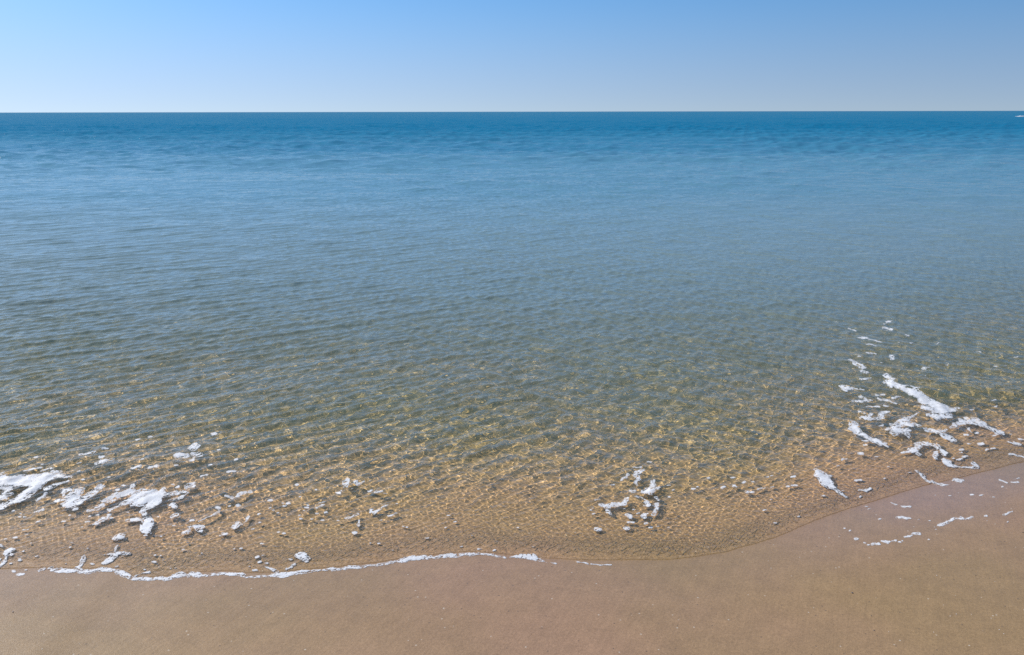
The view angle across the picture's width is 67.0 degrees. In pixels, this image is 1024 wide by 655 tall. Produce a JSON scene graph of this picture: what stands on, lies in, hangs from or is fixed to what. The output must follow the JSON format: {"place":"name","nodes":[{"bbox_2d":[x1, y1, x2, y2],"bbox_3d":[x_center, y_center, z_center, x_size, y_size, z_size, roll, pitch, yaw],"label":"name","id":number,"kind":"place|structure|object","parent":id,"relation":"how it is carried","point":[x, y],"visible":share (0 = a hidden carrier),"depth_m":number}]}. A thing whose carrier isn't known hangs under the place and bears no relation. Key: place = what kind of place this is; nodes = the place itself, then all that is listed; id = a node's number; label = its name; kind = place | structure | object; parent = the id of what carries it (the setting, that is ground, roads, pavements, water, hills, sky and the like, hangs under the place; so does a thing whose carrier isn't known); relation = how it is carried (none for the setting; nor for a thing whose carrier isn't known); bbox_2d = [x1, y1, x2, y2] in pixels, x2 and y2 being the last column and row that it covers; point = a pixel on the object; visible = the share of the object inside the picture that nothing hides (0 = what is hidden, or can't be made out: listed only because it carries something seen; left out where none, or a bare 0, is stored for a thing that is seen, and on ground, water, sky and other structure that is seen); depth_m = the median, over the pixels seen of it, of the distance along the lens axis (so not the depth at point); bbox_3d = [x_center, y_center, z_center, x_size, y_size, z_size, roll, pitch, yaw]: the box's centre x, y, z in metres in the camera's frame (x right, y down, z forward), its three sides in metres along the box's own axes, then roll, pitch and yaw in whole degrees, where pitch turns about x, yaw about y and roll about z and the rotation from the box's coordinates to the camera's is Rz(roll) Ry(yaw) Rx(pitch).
{"place":"outdoors","nodes":[
{"label":"outdoors","id":0,"kind":"place"},
{"bbox_2d":[0,111,1023,576],"bbox_3d":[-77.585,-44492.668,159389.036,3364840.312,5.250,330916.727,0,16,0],"label":"sea water","id":1,"kind":"structure","parent":0,"point":[492,331],"depth_m":60.23},
{"bbox_2d":[0,544,14,566],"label":"foam patch","id":2,"kind":"object","parent":1,"relation":"on","point":[7,551],"visible":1,"depth_m":29.11},
{"bbox_2d":[0,467,70,509],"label":"foam patch","id":3,"kind":"object","parent":1,"relation":"on","point":[35,481],"visible":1,"depth_m":34.67},
{"bbox_2d":[54,484,104,510],"bbox_3d":[-19.006,7.342,33.339,1.905,0.127,2.419,0,16,0],"label":"foam patch","id":4,"kind":"object","parent":1,"relation":"on","point":[70,500],"visible":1,"depth_m":33.40},
{"bbox_2d":[95,455,114,464],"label":"foam patch","id":5,"kind":"object","parent":1,"relation":"on","point":[103,460],"visible":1,"depth_m":36.66},
{"bbox_2d":[87,484,188,511],"bbox_3d":[-15.938,7.336,33.316,3.742,0.110,2.541,0,16,0],"label":"foam patch","id":6,"kind":"object","parent":1,"relation":"on","point":[155,497],"visible":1,"depth_m":33.34},
{"bbox_2d":[174,453,189,458],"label":"foam patch","id":7,"kind":"object","parent":1,"relation":"on","point":[177,455],"visible":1,"depth_m":37.21},
{"bbox_2d":[188,442,200,450],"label":"foam patch","id":8,"kind":"object","parent":1,"relation":"on","point":[192,446],"visible":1,"depth_m":38.15},
{"bbox_2d":[598,497,628,514],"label":"foam patch","id":9,"kind":"object","parent":1,"relation":"on","point":[612,504],"visible":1,"depth_m":32.65},
{"bbox_2d":[634,466,644,484],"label":"foam patch","id":10,"kind":"object","parent":1,"relation":"on","point":[636,472],"visible":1,"depth_m":35.35},
{"bbox_2d":[635,496,650,506],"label":"foam patch","id":11,"kind":"object","parent":1,"relation":"on","point":[647,504],"visible":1,"depth_m":32.84},
{"bbox_2d":[641,479,659,494],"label":"foam patch","id":12,"kind":"object","parent":1,"relation":"on","point":[649,489],"visible":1,"depth_m":33.92},
{"bbox_2d":[651,496,658,515],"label":"foam patch","id":13,"kind":"object","parent":1,"relation":"on","point":[656,505],"visible":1,"depth_m":32.42},
{"bbox_2d":[839,385,863,391],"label":"foam patch","id":14,"kind":"object","parent":1,"relation":"on","point":[846,389],"visible":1,"depth_m":46.32},
{"bbox_2d":[848,359,868,372],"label":"foam patch","id":15,"kind":"object","parent":1,"relation":"on","point":[862,367],"visible":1,"depth_m":50.40},
{"bbox_2d":[852,395,872,402],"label":"foam patch","id":16,"kind":"object","parent":1,"relation":"on","point":[861,400],"visible":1,"depth_m":44.31},
{"bbox_2d":[848,421,888,447],"bbox_3d":[18.064,5.477,39.763,1.115,0.154,3.562,-2,16,-8],"label":"foam patch","id":17,"kind":"object","parent":1,"relation":"on","point":[855,428],"visible":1,"depth_m":39.92},
{"bbox_2d":[858,411,889,420],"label":"foam patch","id":18,"kind":"object","parent":1,"relation":"on","point":[868,418],"visible":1,"depth_m":41.95},
{"bbox_2d":[889,413,918,437],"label":"foam patch","id":19,"kind":"object","parent":1,"relation":"on","point":[895,429],"visible":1,"depth_m":40.85},
{"bbox_2d":[883,373,960,419],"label":"foam patch","id":20,"kind":"object","parent":1,"relation":"on","point":[922,398],"visible":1,"depth_m":44.12},
{"bbox_2d":[925,428,956,441],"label":"foam patch","id":21,"kind":"object","parent":1,"relation":"on","point":[947,436],"visible":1,"depth_m":39.71},
{"bbox_2d":[0,462,1023,654],"bbox_3d":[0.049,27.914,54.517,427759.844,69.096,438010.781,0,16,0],"label":"sand","id":22,"kind":"structure","parent":0,"point":[788,593],"depth_m":25.85},
{"bbox_2d":[39,557,115,573],"bbox_3d":[-15.778,8.708,28.423,2.873,0.039,1.326,0,16,0],"label":"foam patch","id":23,"kind":"object","parent":22,"relation":"on","point":[102,569],"visible":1,"depth_m":28.02},
{"bbox_2d":[92,514,109,524],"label":"foam patch","id":24,"kind":"object","parent":22,"relation":"on","point":[107,516],"visible":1,"depth_m":31.54},
{"bbox_2d":[102,545,129,563],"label":"foam patch","id":25,"kind":"object","parent":22,"relation":"on","point":[106,560],"visible":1,"depth_m":28.84},
{"bbox_2d":[112,533,124,539],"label":"foam patch","id":26,"kind":"object","parent":22,"relation":"on","point":[118,536],"visible":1,"depth_m":30.20},
{"bbox_2d":[126,517,153,533],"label":"foam patch","id":27,"kind":"object","parent":22,"relation":"on","point":[146,526],"visible":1,"depth_m":31.19},
{"bbox_2d":[115,569,245,580],"bbox_3d":[-11.931,8.910,27.667,4.900,0.039,0.683,1,16,2],"label":"foam patch","id":28,"kind":"object","parent":22,"relation":"on","point":[123,573],"visible":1,"depth_m":27.70},
{"bbox_2d":[185,482,195,489],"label":"foam patch","id":29,"kind":"object","parent":22,"relation":"on","point":[191,485],"visible":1,"depth_m":34.37},
{"bbox_2d":[193,525,204,531],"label":"foam patch","id":30,"kind":"object","parent":22,"relation":"on","point":[197,526],"visible":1,"depth_m":30.93},
{"bbox_2d":[231,515,249,528],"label":"foam patch","id":31,"kind":"object","parent":22,"relation":"on","point":[237,523],"visible":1,"depth_m":31.11},
{"bbox_2d":[235,491,246,496],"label":"foam patch","id":32,"kind":"object","parent":22,"relation":"on","point":[241,493],"visible":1,"depth_m":33.59},
{"bbox_2d":[342,478,349,486],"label":"foam patch","id":33,"kind":"object","parent":22,"relation":"on","point":[347,479],"visible":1,"depth_m":34.68},
{"bbox_2d":[246,552,505,577],"bbox_3d":[-4.862,8.703,28.362,9.302,0.046,1.756,0,16,0],"label":"foam patch","id":34,"kind":"object","parent":22,"relation":"on","point":[303,554],"visible":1,"depth_m":28.54},
{"bbox_2d":[369,505,386,513],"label":"foam patch","id":35,"kind":"object","parent":22,"relation":"on","point":[374,512],"visible":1,"depth_m":32.18},
{"bbox_2d":[511,553,544,561],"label":"foam patch","id":36,"kind":"object","parent":22,"relation":"on","point":[530,557],"visible":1,"depth_m":28.84},
{"bbox_2d":[813,468,846,497],"bbox_3d":[14.165,6.947,34.543,0.871,0.088,2.838,0,16,0],"label":"foam patch","id":37,"kind":"object","parent":22,"relation":"on","point":[825,480],"visible":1,"depth_m":34.75},
{"bbox_2d":[901,441,947,458],"bbox_3d":[20.314,6.036,37.782,2.528,0.092,1.674,-14,21,-41],"label":"foam patch","id":38,"kind":"object","parent":22,"relation":"on","point":[913,450],"visible":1,"depth_m":37.88},
{"bbox_2d":[915,470,947,485],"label":"foam patch","id":39,"kind":"object","parent":22,"relation":"on","point":[931,480],"visible":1,"depth_m":34.63},
{"bbox_2d":[937,516,971,525],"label":"foam patch","id":40,"kind":"object","parent":22,"relation":"on","point":[952,519],"visible":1,"depth_m":30.93},
{"bbox_2d":[941,458,978,468],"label":"foam patch","id":41,"kind":"object","parent":22,"relation":"on","point":[947,462],"visible":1,"depth_m":36.30},
{"bbox_2d":[950,417,1004,434],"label":"foam patch","id":42,"kind":"object","parent":22,"relation":"on","point":[978,421],"visible":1,"depth_m":41.06},
{"bbox_2d":[0,0,1023,112],"label":"sky","id":43,"kind":"structure","parent":0,"point":[56,55]}
]}

